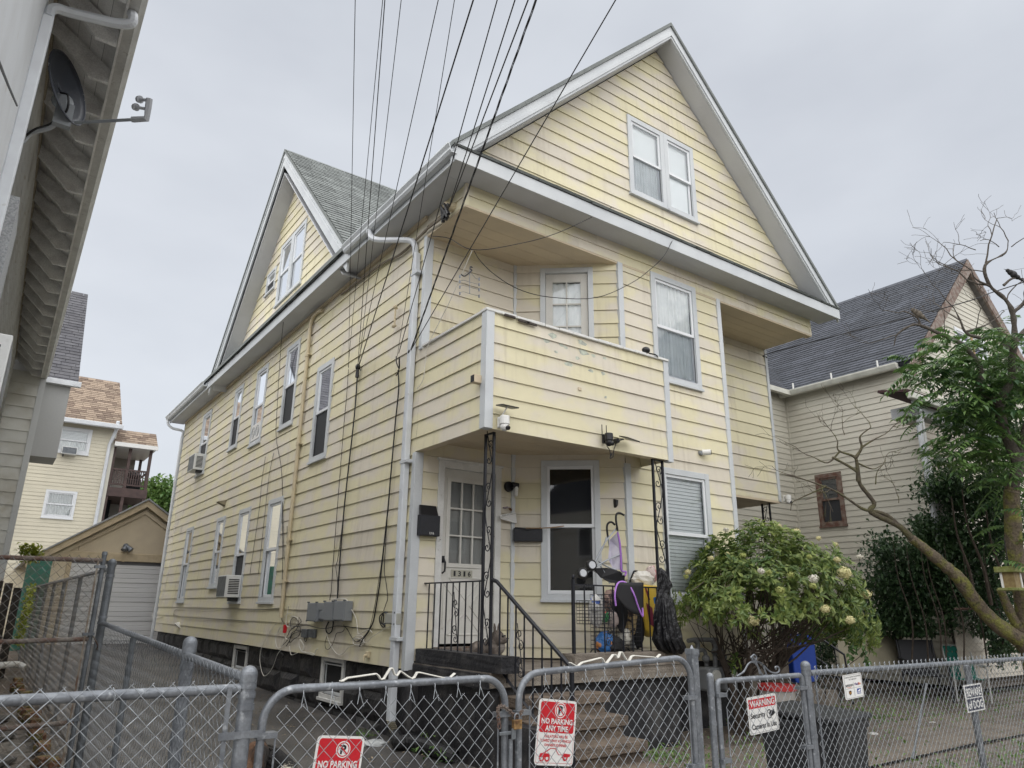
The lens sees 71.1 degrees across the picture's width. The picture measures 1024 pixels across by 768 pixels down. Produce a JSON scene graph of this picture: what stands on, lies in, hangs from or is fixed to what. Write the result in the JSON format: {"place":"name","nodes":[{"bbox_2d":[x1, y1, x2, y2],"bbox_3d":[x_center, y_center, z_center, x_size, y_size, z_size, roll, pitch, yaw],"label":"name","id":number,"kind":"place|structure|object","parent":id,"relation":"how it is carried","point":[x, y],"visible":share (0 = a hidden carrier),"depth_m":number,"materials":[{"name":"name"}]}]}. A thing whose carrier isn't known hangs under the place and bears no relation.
{"place":"outdoors","nodes":[
{"label":"outdoors","id":0,"kind":"place"},
{"bbox_2d":[16,643,473,767],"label":"driveway","id":1,"kind":"structure","parent":0,"point":[308,741],"depth_m":8.58,"materials":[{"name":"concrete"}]},
{"bbox_2d":[247,741,299,767],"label":"tricolour dog","id":2,"kind":"object","parent":1,"relation":"on","point":[281,756],"visible":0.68,"depth_m":3.22},
{"bbox_2d":[390,729,459,763],"bbox_3d":[-0.974,3.674,7.273,0.328,0.183,1.256,13,-21,-34],"label":"drain hose","id":3,"kind":"object","parent":1,"relation":"on","point":[408,740],"visible":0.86,"depth_m":7.18,"materials":[{"name":"plastic"}]},
{"bbox_2d":[0,638,1023,767],"bbox_3d":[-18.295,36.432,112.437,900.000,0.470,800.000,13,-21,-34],"label":"ground","id":4,"kind":"structure","parent":0,"point":[31,744],"depth_m":9.28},
{"bbox_2d":[0,581,21,678],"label":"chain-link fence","id":5,"kind":"object","parent":4,"relation":"on","point":[9,626],"visible":0.68,"depth_m":12.42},
{"bbox_2d":[9,561,52,650],"bbox_3d":[-12.004,5.478,17.915,0.530,2.261,0.060,13,-21,-34],"label":"green panel","id":6,"kind":"object","parent":4,"relation":"on","point":[35,575],"visible":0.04,"depth_m":18.02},
{"bbox_2d":[18,568,106,767],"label":"side fence","id":7,"kind":"object","parent":4,"relation":"on","point":[33,630],"visible":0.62,"depth_m":9.06,"materials":[{"name":"metal"}]},
{"bbox_2d":[13,542,44,647],"bbox_3d":[-9.441,4.023,13.949,0.670,2.096,5.642,13,-21,-34],"label":"ivy","id":8,"kind":"object","parent":7,"relation":"attached to","point":[33,550],"visible":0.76,"depth_m":13.51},
{"bbox_2d":[50,575,81,734],"bbox_3d":[-5.051,3.089,8.121,0.050,1.802,0.050,13,-21,-34],"label":"fence post","id":9,"kind":"object","parent":4,"relation":"on","point":[64,661],"visible":0.27,"depth_m":8.12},
{"bbox_2d":[0,0,147,580],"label":"white house","id":10,"kind":"structure","parent":4,"relation":"on","point":[50,180],"depth_m":8.81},
{"bbox_2d":[0,333,12,407],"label":"air conditioner","id":11,"kind":"object","parent":10,"relation":"attached to","point":[6,342],"visible":1,"depth_m":4.32,"materials":[{"name":"white plastic"}]},
{"bbox_2d":[23,49,152,143],"bbox_3d":[-3.893,-2.694,6.484,1.432,0.841,0.511,-7,-19,24],"label":"satellite dish","id":12,"kind":"object","parent":10,"relation":"attached to","point":[68,100],"visible":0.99,"depth_m":6.54,"materials":[{"name":"grey"}]},
{"bbox_2d":[0,376,158,636],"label":"cream house","id":13,"kind":"structure","parent":4,"relation":"on","point":[66,496],"depth_m":25.79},
{"bbox_2d":[40,489,77,519],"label":"window","id":14,"kind":"structure","parent":13,"relation":"in","point":[58,504],"depth_m":25.06,"materials":[{"name":"plastic"}]},
{"bbox_2d":[58,426,92,455],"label":"window","id":15,"kind":"structure","parent":13,"relation":"in","point":[80,438],"depth_m":25.85,"materials":[{"name":"glass"}]},
{"bbox_2d":[14,498,168,644],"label":"garage","id":16,"kind":"structure","parent":4,"relation":"on","point":[140,528],"depth_m":20.48,"materials":[{"name":"paint"}]},
{"bbox_2d":[60,621,151,625],"bbox_3d":[-10.911,6.789,20.291,3.257,0.125,0.038,13,-21,-34],"label":"door panel","id":17,"kind":"structure","parent":16,"relation":"in","point":[118,623],"depth_m":20.27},
{"bbox_2d":[63,606,154,611],"bbox_3d":[-10.904,6.415,20.403,3.257,0.125,0.050,13,-21,-34],"label":"door panel","id":18,"kind":"structure","parent":16,"relation":"in","point":[112,609],"depth_m":20.34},
{"bbox_2d":[64,601,154,606],"bbox_3d":[-10.906,6.292,20.447,3.257,0.125,0.038,13,-21,-34],"label":"door panel","id":19,"kind":"structure","parent":16,"relation":"in","point":[112,604],"depth_m":20.37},
{"bbox_2d":[61,561,160,636],"bbox_3d":[-10.917,6.271,20.470,3.257,2.300,0.020,13,-21,-34],"label":"garage door","id":20,"kind":"structure","parent":16,"relation":"in","point":[118,562],"depth_m":20.61,"materials":[{"name":"white"}]},
{"bbox_2d":[66,591,156,597],"bbox_3d":[-10.900,6.043,20.520,3.257,0.125,0.050,13,-21,-34],"label":"door panel","id":21,"kind":"structure","parent":16,"relation":"in","point":[113,594],"depth_m":20.43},
{"bbox_2d":[67,587,156,592],"bbox_3d":[-10.898,5.919,20.559,3.257,0.125,0.050,13,-21,-34],"label":"door panel","id":22,"kind":"structure","parent":16,"relation":"in","point":[129,590],"depth_m":20.51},
{"bbox_2d":[69,577,158,583],"bbox_3d":[-10.896,5.671,20.637,3.257,0.125,0.050,13,-21,-34],"label":"door panel","id":23,"kind":"structure","parent":16,"relation":"in","point":[116,580],"depth_m":20.55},
{"bbox_2d":[70,567,159,574],"bbox_3d":[-10.893,5.423,20.714,3.257,0.125,0.050,13,-21,-34],"label":"door panel","id":24,"kind":"structure","parent":16,"relation":"in","point":[126,571],"depth_m":20.57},
{"bbox_2d":[72,559,116,767],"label":"fence post","id":25,"kind":"object","parent":4,"relation":"on","point":[108,585],"visible":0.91,"depth_m":6.39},
{"bbox_2d":[0,551,107,767],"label":"tall gate","id":26,"kind":"structure","parent":25,"relation":"attached to","point":[90,633],"depth_m":5.88,"materials":[{"name":"metal"}]},
{"bbox_2d":[109,638,135,767],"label":"fence post","id":27,"kind":"object","parent":4,"relation":"on","point":[121,709],"visible":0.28,"depth_m":5.01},
{"bbox_2d":[0,680,262,767],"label":"front fence","id":28,"kind":"object","parent":4,"relation":"on","point":[228,690],"visible":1,"depth_m":2.66,"materials":[{"name":"metal"}]},
{"bbox_2d":[111,473,173,512],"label":"tree","id":29,"kind":"object","parent":4,"relation":"on","point":[159,493],"visible":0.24,"depth_m":41.36,"materials":[{"name":"green plant"}]},
{"bbox_2d":[75,621,240,767],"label":"side fence","id":30,"kind":"object","parent":4,"relation":"on","point":[227,671],"visible":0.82,"depth_m":4.38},
{"bbox_2d":[166,636,197,767],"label":"fence post","id":31,"kind":"object","parent":4,"relation":"on","point":[190,643],"visible":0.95,"depth_m":3.72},
{"bbox_2d":[230,665,257,767],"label":"fence post","id":32,"kind":"object","parent":4,"relation":"on","point":[246,697],"visible":0.94,"depth_m":2.87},
{"bbox_2d":[253,675,511,767],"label":"driveway gate","id":33,"kind":"structure","parent":32,"relation":"attached to","point":[274,699],"depth_m":3.21,"materials":[{"name":"metal"}]},
{"bbox_2d":[312,735,364,767],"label":"parking sign","id":34,"kind":"object","parent":33,"relation":"attached to","point":[331,750],"visible":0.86,"depth_m":3.09,"materials":[{"name":"red"}]},
{"bbox_2d":[339,667,455,681],"bbox_3d":[-0.515,1.341,3.307,0.588,0.062,0.020,13,-21,-34],"label":"white strip","id":35,"kind":"object","parent":33,"relation":"on","point":[394,674],"visible":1,"depth_m":3.28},
{"bbox_2d":[150,23,840,767],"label":"yellow house","id":36,"kind":"structure","parent":4,"relation":"on","point":[638,153],"depth_m":10.09,"materials":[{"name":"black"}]},
{"bbox_2d":[175,526,194,602],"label":"window","id":37,"kind":"structure","parent":36,"relation":"in","point":[190,531],"depth_m":17.57,"materials":[{"name":"plastic"}]},
{"bbox_2d":[187,453,204,473],"bbox_3d":[-7.941,2.042,18.079,0.312,0.480,0.653,13,-21,-34],"label":"air conditioner","id":38,"kind":"object","parent":36,"relation":"attached to","point":[195,463],"visible":0.9,"depth_m":17.84,"materials":[{"name":"white plastic"}]},
{"bbox_2d":[194,408,212,478],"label":"window","id":39,"kind":"structure","parent":36,"relation":"in","point":[206,425],"depth_m":18.37,"materials":[{"name":"plastic"}]},
{"bbox_2d":[207,516,225,588],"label":"window","id":40,"kind":"structure","parent":36,"relation":"in","point":[219,533],"depth_m":15.36,"materials":[{"name":"glass"}]},
{"bbox_2d":[216,575,240,600],"bbox_3d":[-5.363,3.893,13.649,0.352,0.470,0.603,13,-21,-34],"label":"air conditioner","id":41,"kind":"object","parent":36,"relation":"attached to","point":[228,587],"visible":0.88,"depth_m":13.42,"materials":[{"name":"white plastic"}]},
{"bbox_2d":[226,383,244,452],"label":"window","id":42,"kind":"structure","parent":36,"relation":"in","point":[235,423],"depth_m":16.14,"materials":[{"name":"glass"}]},
{"bbox_2d":[227,506,251,603],"bbox_3d":[-5.259,3.322,13.904,0.109,1.805,0.784,13,-21,-34],"label":"window","id":43,"kind":"structure","parent":36,"relation":"in","point":[244,520],"depth_m":13.99,"materials":[{"name":"glass"}]},
{"bbox_2d":[247,362,269,448],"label":"window","id":44,"kind":"structure","parent":36,"relation":"in","point":[262,375],"depth_m":14.82,"materials":[{"name":"glass"}]},
{"bbox_2d":[256,495,284,603],"bbox_3d":[-4.167,2.885,12.456,0.120,1.795,0.814,13,-21,-34],"label":"window","id":45,"kind":"structure","parent":36,"relation":"in","point":[267,584],"depth_m":12.50,"materials":[{"name":"glass"}]},
{"bbox_2d":[273,233,293,308],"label":"window","id":46,"kind":"structure","parent":36,"relation":"in","point":[285,258],"depth_m":15.12,"materials":[{"name":"glass"}]},
{"bbox_2d":[277,338,301,431],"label":"window","id":47,"kind":"structure","parent":36,"relation":"in","point":[293,352],"depth_m":13.33,"materials":[{"name":"glass"}]},
{"bbox_2d":[285,218,307,296],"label":"window","id":48,"kind":"structure","parent":36,"relation":"in","point":[299,237],"depth_m":14.50,"materials":[{"name":"glass"}]},
{"bbox_2d":[305,602,323,621],"bbox_3d":[-2.798,3.235,10.181,0.124,0.273,0.370,13,-21,-34],"label":"utility box","id":49,"kind":"object","parent":36,"relation":"attached to","point":[313,609],"visible":0.94,"depth_m":10.08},
{"bbox_2d":[307,357,335,464],"bbox_3d":[-3.070,0.448,11.650,0.119,1.665,0.744,13,-21,-34],"label":"window","id":50,"kind":"structure","parent":36,"relation":"in","point":[325,373],"depth_m":11.67,"materials":[{"name":"glass"}]},
{"bbox_2d":[316,657,347,705],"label":"window","id":51,"kind":"structure","parent":36,"relation":"in","point":[325,696],"depth_m":9.65,"materials":[{"name":"white paint"}]},
{"bbox_2d":[332,600,352,620],"bbox_3d":[-2.228,2.979,9.429,0.124,0.268,0.356,13,-21,-34],"label":"utility box","id":52,"kind":"object","parent":36,"relation":"attached to","point":[342,610],"visible":1,"depth_m":9.32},
{"bbox_2d":[337,378,357,597],"bbox_3d":[-2.336,1.381,10.197,0.025,3.203,0.144,13,-21,-34],"label":"cable","id":53,"kind":"object","parent":36,"relation":"attached to","point":[346,487],"visible":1,"depth_m":10.18,"materials":[{"name":"black plastic"}]},
{"bbox_2d":[355,364,360,377],"bbox_3d":[-2.273,-0.197,10.602,0.098,0.210,0.074,5,-18,-12],"label":"insulator","id":54,"kind":"object","parent":36,"relation":"attached to","point":[357,374],"visible":0.88,"depth_m":10.58,"materials":[{"name":"black plastic"}]},
{"bbox_2d":[357,0,384,369],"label":"service wire","id":55,"kind":"object","parent":54,"relation":"attached to","point":[372,166],"visible":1,"depth_m":7.05,"materials":[{"name":"black"}]},
{"bbox_2d":[357,0,438,365],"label":"service wire","id":56,"kind":"object","parent":54,"relation":"attached to","point":[401,164],"visible":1,"depth_m":7.04,"materials":[{"name":"black"}]},
{"bbox_2d":[359,370,399,646],"bbox_3d":[-1.686,1.539,9.191,0.023,3.473,0.678,13,-21,-34],"label":"cable","id":57,"kind":"object","parent":36,"relation":"attached to","point":[387,511],"visible":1,"depth_m":8.98,"materials":[{"name":"black plastic"}]},
{"bbox_2d":[340,217,440,294],"bbox_3d":[-1.796,-1.819,10.423,0.071,0.192,3.518,12,-21,-33],"label":"cable","id":58,"kind":"object","parent":36,"relation":"attached to","point":[396,256],"visible":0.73,"depth_m":10.27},
{"bbox_2d":[359,0,473,364],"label":"service wire","id":59,"kind":"object","parent":36,"relation":"attached to","point":[421,164],"visible":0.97,"depth_m":7.07,"materials":[{"name":"black"}]},
{"bbox_2d":[417,505,439,536],"bbox_3d":[-0.992,1.623,8.519,0.276,0.362,0.094,13,-21,-34],"label":"mailbox","id":60,"kind":"object","parent":36,"relation":"attached to","point":[428,521],"visible":1,"depth_m":8.48,"materials":[{"name":"black metal"}]},
{"bbox_2d":[398,0,497,353],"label":"service wire","id":61,"kind":"object","parent":36,"relation":"attached to","point":[452,160],"visible":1,"depth_m":6.84,"materials":[{"name":"black"}]},
{"bbox_2d":[439,468,491,643],"bbox_3d":[-0.556,2.099,8.823,0.760,2.065,0.127,13,-21,-34],"label":"front door","id":62,"kind":"structure","parent":36,"relation":"in","point":[463,502],"depth_m":8.85,"materials":[{"name":"paint"}]},
{"bbox_2d":[410,0,536,350],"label":"service wire","id":63,"kind":"object","parent":36,"relation":"attached to","point":[515,57],"visible":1,"depth_m":6.80,"materials":[{"name":"black"}]},
{"bbox_2d":[447,0,515,210],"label":"service wire","id":64,"kind":"object","parent":36,"relation":"attached to","point":[483,98],"visible":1,"depth_m":6.66,"materials":[{"name":"black"}]},
{"bbox_2d":[462,623,508,654],"bbox_3d":[-0.319,2.772,7.620,0.438,0.437,0.462,13,-21,-34],"label":"bulldog","id":65,"kind":"object","parent":36,"relation":"on","point":[495,641],"visible":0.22,"depth_m":7.54,"materials":[{"name":"fur"}]},
{"bbox_2d":[450,0,528,205],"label":"service wire","id":66,"kind":"object","parent":36,"relation":"attached to","point":[491,95],"visible":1,"depth_m":6.64,"materials":[{"name":"black"}]},
{"bbox_2d":[496,404,518,430],"bbox_3d":[-0.057,0.362,7.600,0.199,0.291,0.175,13,-21,-34],"label":"security camera","id":67,"kind":"object","parent":36,"relation":"attached to","point":[503,421],"visible":1,"depth_m":7.54,"materials":[{"name":"white plastic"}]},
{"bbox_2d":[513,527,542,541],"bbox_3d":[0.204,1.923,9.159,0.369,0.178,0.110,-1,-17,5],"label":"mailbox","id":68,"kind":"object","parent":36,"relation":"attached to","point":[522,534],"visible":0.97,"depth_m":9.13,"materials":[{"name":"black metal"}]},
{"bbox_2d":[546,273,588,335],"bbox_3d":[0.771,-0.350,9.957,0.597,2.566,0.064,-1,-17,5],"label":"balcony door","id":69,"kind":"structure","parent":36,"relation":"in","point":[568,314],"depth_m":10.21,"materials":[{"name":"paint"}]},
{"bbox_2d":[540,460,602,602],"bbox_3d":[0.757,1.867,9.197,0.787,1.793,0.101,-1,-17,5],"label":"window","id":70,"kind":"structure","parent":36,"relation":"in","point":[547,595],"depth_m":9.20,"materials":[{"name":"plastic"}]},
{"bbox_2d":[576,570,640,651],"bbox_3d":[1.235,2.725,8.457,1.259,1.063,0.426,13,-21,-34],"label":"shopping cart","id":71,"kind":"object","parent":36,"relation":"on","point":[600,620],"visible":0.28,"depth_m":8.19,"materials":[{"name":"black metal"}]},
{"bbox_2d":[577,512,643,616],"bbox_3d":[1.117,2.044,8.218,0.838,1.194,0.363,13,-21,-34],"label":"stroller","id":72,"kind":"object","parent":71,"relation":"on","point":[629,596],"visible":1,"depth_m":8.23,"materials":[{"name":"black fabric"}]},
{"bbox_2d":[643,585,656,636],"bbox_3d":[1.624,2.723,8.605,0.281,0.598,0.124,13,-21,-34],"label":"pet food sack","id":73,"kind":"object","parent":71,"relation":"in","point":[652,594],"visible":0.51,"depth_m":8.55,"materials":[{"name":"yellow"}]},
{"bbox_2d":[626,114,669,210],"bbox_3d":[2.102,-3.467,11.245,0.829,1.435,0.121,13,-21,-34],"label":"window","id":74,"kind":"structure","parent":36,"relation":"in","point":[647,180],"depth_m":11.29,"materials":[{"name":"glass"}]},
{"bbox_2d":[652,568,685,654],"bbox_3d":[1.819,2.636,8.347,0.481,0.964,0.255,13,-21,-34],"label":"rubbish bag","id":75,"kind":"object","parent":36,"relation":"hanging from","point":[667,637],"visible":1,"depth_m":8.21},
{"bbox_2d":[649,271,704,391],"bbox_3d":[2.423,-0.771,10.662,1.014,1.695,0.121,13,-21,-34],"label":"window","id":76,"kind":"structure","parent":36,"relation":"in","point":[673,341],"depth_m":10.72,"materials":[{"name":"glass"}]},
{"bbox_2d":[663,133,699,224],"bbox_3d":[2.726,-3.330,11.660,0.736,1.435,0.103,13,-21,-34],"label":"window","id":77,"kind":"structure","parent":36,"relation":"in","point":[681,192],"depth_m":11.71,"materials":[{"name":"glass"}]},
{"bbox_2d":[659,466,716,604],"bbox_3d":[2.395,2.071,9.766,1.014,1.795,0.109,13,-21,-34],"label":"window","id":78,"kind":"structure","parent":36,"relation":"in","point":[685,530],"depth_m":9.87,"materials":[{"name":"glass"}]},
{"bbox_2d":[686,637,737,690],"bbox_3d":[2.548,3.561,9.103,0.749,0.647,0.230,13,-21,-34],"label":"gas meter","id":79,"kind":"object","parent":36,"relation":"attached to","point":[716,671],"visible":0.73,"depth_m":9.08,"materials":[{"name":"grey"}]},
{"bbox_2d":[814,613,871,665],"bbox_3d":[4.870,3.724,10.590,0.897,0.880,0.304,3,-18,-7],"label":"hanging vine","id":80,"kind":"object","parent":36,"relation":"hanging from","point":[852,652],"visible":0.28,"depth_m":10.58,"materials":[{"name":"green plant"}]},
{"bbox_2d":[50,675,1023,767],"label":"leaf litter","id":81,"kind":"object","parent":4,"relation":"on","point":[474,767],"visible":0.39,"depth_m":9.08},
{"bbox_2d":[356,682,1023,767],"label":"weeds","id":82,"kind":"object","parent":4,"relation":"on","point":[656,754],"visible":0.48,"depth_m":7.56,"materials":[{"name":"green plant"}]},
{"bbox_2d":[685,645,704,767],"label":"fence post","id":83,"kind":"object","parent":4,"relation":"on","point":[691,653],"visible":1,"depth_m":4.39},
{"bbox_2d":[512,655,701,767],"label":"driveway gate","id":84,"kind":"structure","parent":83,"relation":"attached to","point":[691,697],"depth_m":3.97,"materials":[{"name":"metal"}]},
{"bbox_2d":[534,698,576,765],"bbox_3d":[0.232,1.827,3.758,0.289,0.338,0.006,13,-21,-34],"label":"parking sign","id":85,"kind":"object","parent":84,"relation":"attached to","point":[551,734],"visible":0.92,"depth_m":3.75,"materials":[{"name":"red"}]},
{"bbox_2d":[706,673,718,767],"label":"fence post","id":86,"kind":"object","parent":4,"relation":"on","point":[712,718],"visible":1,"depth_m":4.40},
{"bbox_2d":[714,654,813,767],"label":"walk gate","id":87,"kind":"structure","parent":86,"relation":"attached to","point":[802,688],"depth_m":4.68,"materials":[{"name":"metal"}]},
{"bbox_2d":[746,693,778,734],"bbox_3d":[1.655,2.172,4.721,0.320,0.238,0.005,13,-21,-34],"label":"camera sign","id":88,"kind":"object","parent":87,"relation":"attached to","point":[760,715],"visible":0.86,"depth_m":4.71,"materials":[{"name":"white"}]},
{"bbox_2d":[672,517,883,736],"bbox_3d":[3.352,3.085,9.167,3.010,2.659,2.545,13,-21,-34],"label":"hydrangea","id":89,"kind":"object","parent":4,"relation":"on","point":[792,609],"visible":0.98,"depth_m":8.85,"materials":[{"name":"green plant"}]},
{"bbox_2d":[744,604,853,707],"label":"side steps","id":90,"kind":"structure","parent":4,"relation":"on","point":[785,670],"depth_m":11.18,"materials":[{"name":"concrete"}]},
{"bbox_2d":[786,634,817,682],"bbox_3d":[4.379,4.135,10.822,0.597,0.691,0.100,13,-21,-34],"label":"blue tub","id":91,"kind":"object","parent":90,"relation":"on","point":[808,654],"visible":0.39,"depth_m":10.76,"materials":[{"name":"plastic"}]},
{"bbox_2d":[800,661,820,767],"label":"fence post","id":92,"kind":"object","parent":4,"relation":"on","point":[805,666],"visible":0.94,"depth_m":4.93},
{"bbox_2d":[762,700,871,767],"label":"wheelie bin","id":93,"kind":"object","parent":4,"relation":"on","point":[802,734],"visible":0.65,"depth_m":5.75,"materials":[{"name":"black plastic"}]},
{"bbox_2d":[838,636,901,667],"bbox_3d":[6.509,4.839,12.935,2.520,0.533,0.242,13,-21,-34],"label":"plywood board","id":94,"kind":"object","parent":4,"relation":"on","point":[886,652],"visible":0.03,"depth_m":12.91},
{"bbox_2d":[737,258,1023,686],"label":"tan house","id":95,"kind":"structure","parent":4,"relation":"on","point":[799,375],"depth_m":16.64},
{"bbox_2d":[814,471,847,527],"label":"window","id":96,"kind":"structure","parent":95,"relation":"in","point":[833,480],"depth_m":16.44,"materials":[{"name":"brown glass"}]},
{"bbox_2d":[746,194,1023,670],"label":"dead tree","id":97,"kind":"object","parent":4,"relation":"on","point":[1012,632],"visible":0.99,"depth_m":10.56,"materials":[{"name":"wood"}]},
{"bbox_2d":[810,653,1023,767],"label":"front fence","id":98,"kind":"object","parent":4,"relation":"on","point":[854,669],"visible":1,"depth_m":5.78,"materials":[{"name":"metal"}]},
{"bbox_2d":[842,673,863,699],"bbox_3d":[2.511,2.222,5.271,0.253,0.178,0.006,13,-21,-34],"label":"delivery sign","id":99,"kind":"object","parent":98,"relation":"attached to","point":[853,686],"visible":1,"depth_m":5.27,"materials":[{"name":"white"}]},
{"bbox_2d":[814,358,1023,684],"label":"dark hedge","id":100,"kind":"object","parent":4,"relation":"on","point":[930,594],"visible":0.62,"depth_m":12.93,"materials":[{"name":"green plant"}]},
{"bbox_2d":[895,639,955,702],"bbox_3d":[7.268,5.049,12.661,0.655,0.989,0.698,-3,-18,12],"label":"patio chair","id":101,"kind":"object","parent":4,"relation":"on","point":[904,648],"visible":0.7,"depth_m":12.94,"materials":[{"name":"grey"}]},
{"bbox_2d":[880,315,1023,604],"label":"leafy tree","id":102,"kind":"object","parent":4,"relation":"on","point":[984,449],"visible":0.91,"depth_m":10.76,"materials":[{"name":"green plant"}]},
{"bbox_2d":[993,537,1023,590],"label":"bird feeder","id":103,"kind":"object","parent":102,"relation":"hanging from","point":[1011,578],"visible":0.99,"depth_m":10.14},
{"bbox_2d":[942,644,992,702],"bbox_3d":[8.003,5.106,12.661,0.580,0.922,0.632,-4,-18,14],"label":"lawn chair","id":104,"kind":"object","parent":4,"relation":"on","point":[950,653],"visible":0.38,"depth_m":12.81,"materials":[{"name":"green"}]},
{"bbox_2d":[963,665,986,767],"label":"fence post","id":105,"kind":"object","parent":4,"relation":"on","point":[977,727],"visible":0.46,"depth_m":6.32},
{"bbox_2d":[963,683,984,712],"bbox_3d":[4.116,2.791,6.378,0.348,0.229,0.006,13,-21,-34],"label":"dog sign","id":106,"kind":"object","parent":105,"relation":"attached to","point":[974,696],"visible":0.75,"depth_m":6.37,"materials":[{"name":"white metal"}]},
{"bbox_2d":[964,675,1023,688],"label":"white picket","id":107,"kind":"object","parent":4,"relation":"on","point":[1001,683],"depth_m":13.71,"materials":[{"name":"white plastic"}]},
{"bbox_2d":[71,0,1023,482],"label":"sky","id":108,"kind":"structure","parent":0,"point":[856,116],"materials":[{"name":"grey"}]},
{"bbox_2d":[648,703,1023,767],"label":"yard path","id":109,"kind":"structure","parent":0,"point":[870,756],"depth_m":8.80,"materials":[{"name":"concrete"}]},
{"bbox_2d":[757,682,796,702],"bbox_3d":[3.058,3.795,8.198,0.430,0.669,0.423,13,-21,-34],"label":"bin","id":110,"kind":"object","parent":109,"relation":"on","point":[778,690],"visible":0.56,"depth_m":8.12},
{"bbox_3d":[-1.306,-0.343,9.176,0.070,0.220,0.071,13,-21,-34],"label":"insulator","id":111,"kind":"object","parent":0,"visible":0},
{"bbox_2d":[412,0,615,347],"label":"service wire","id":112,"kind":"object","parent":111,"relation":"attached to","point":[522,159],"visible":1,"depth_m":6.77,"materials":[{"name":"black"}]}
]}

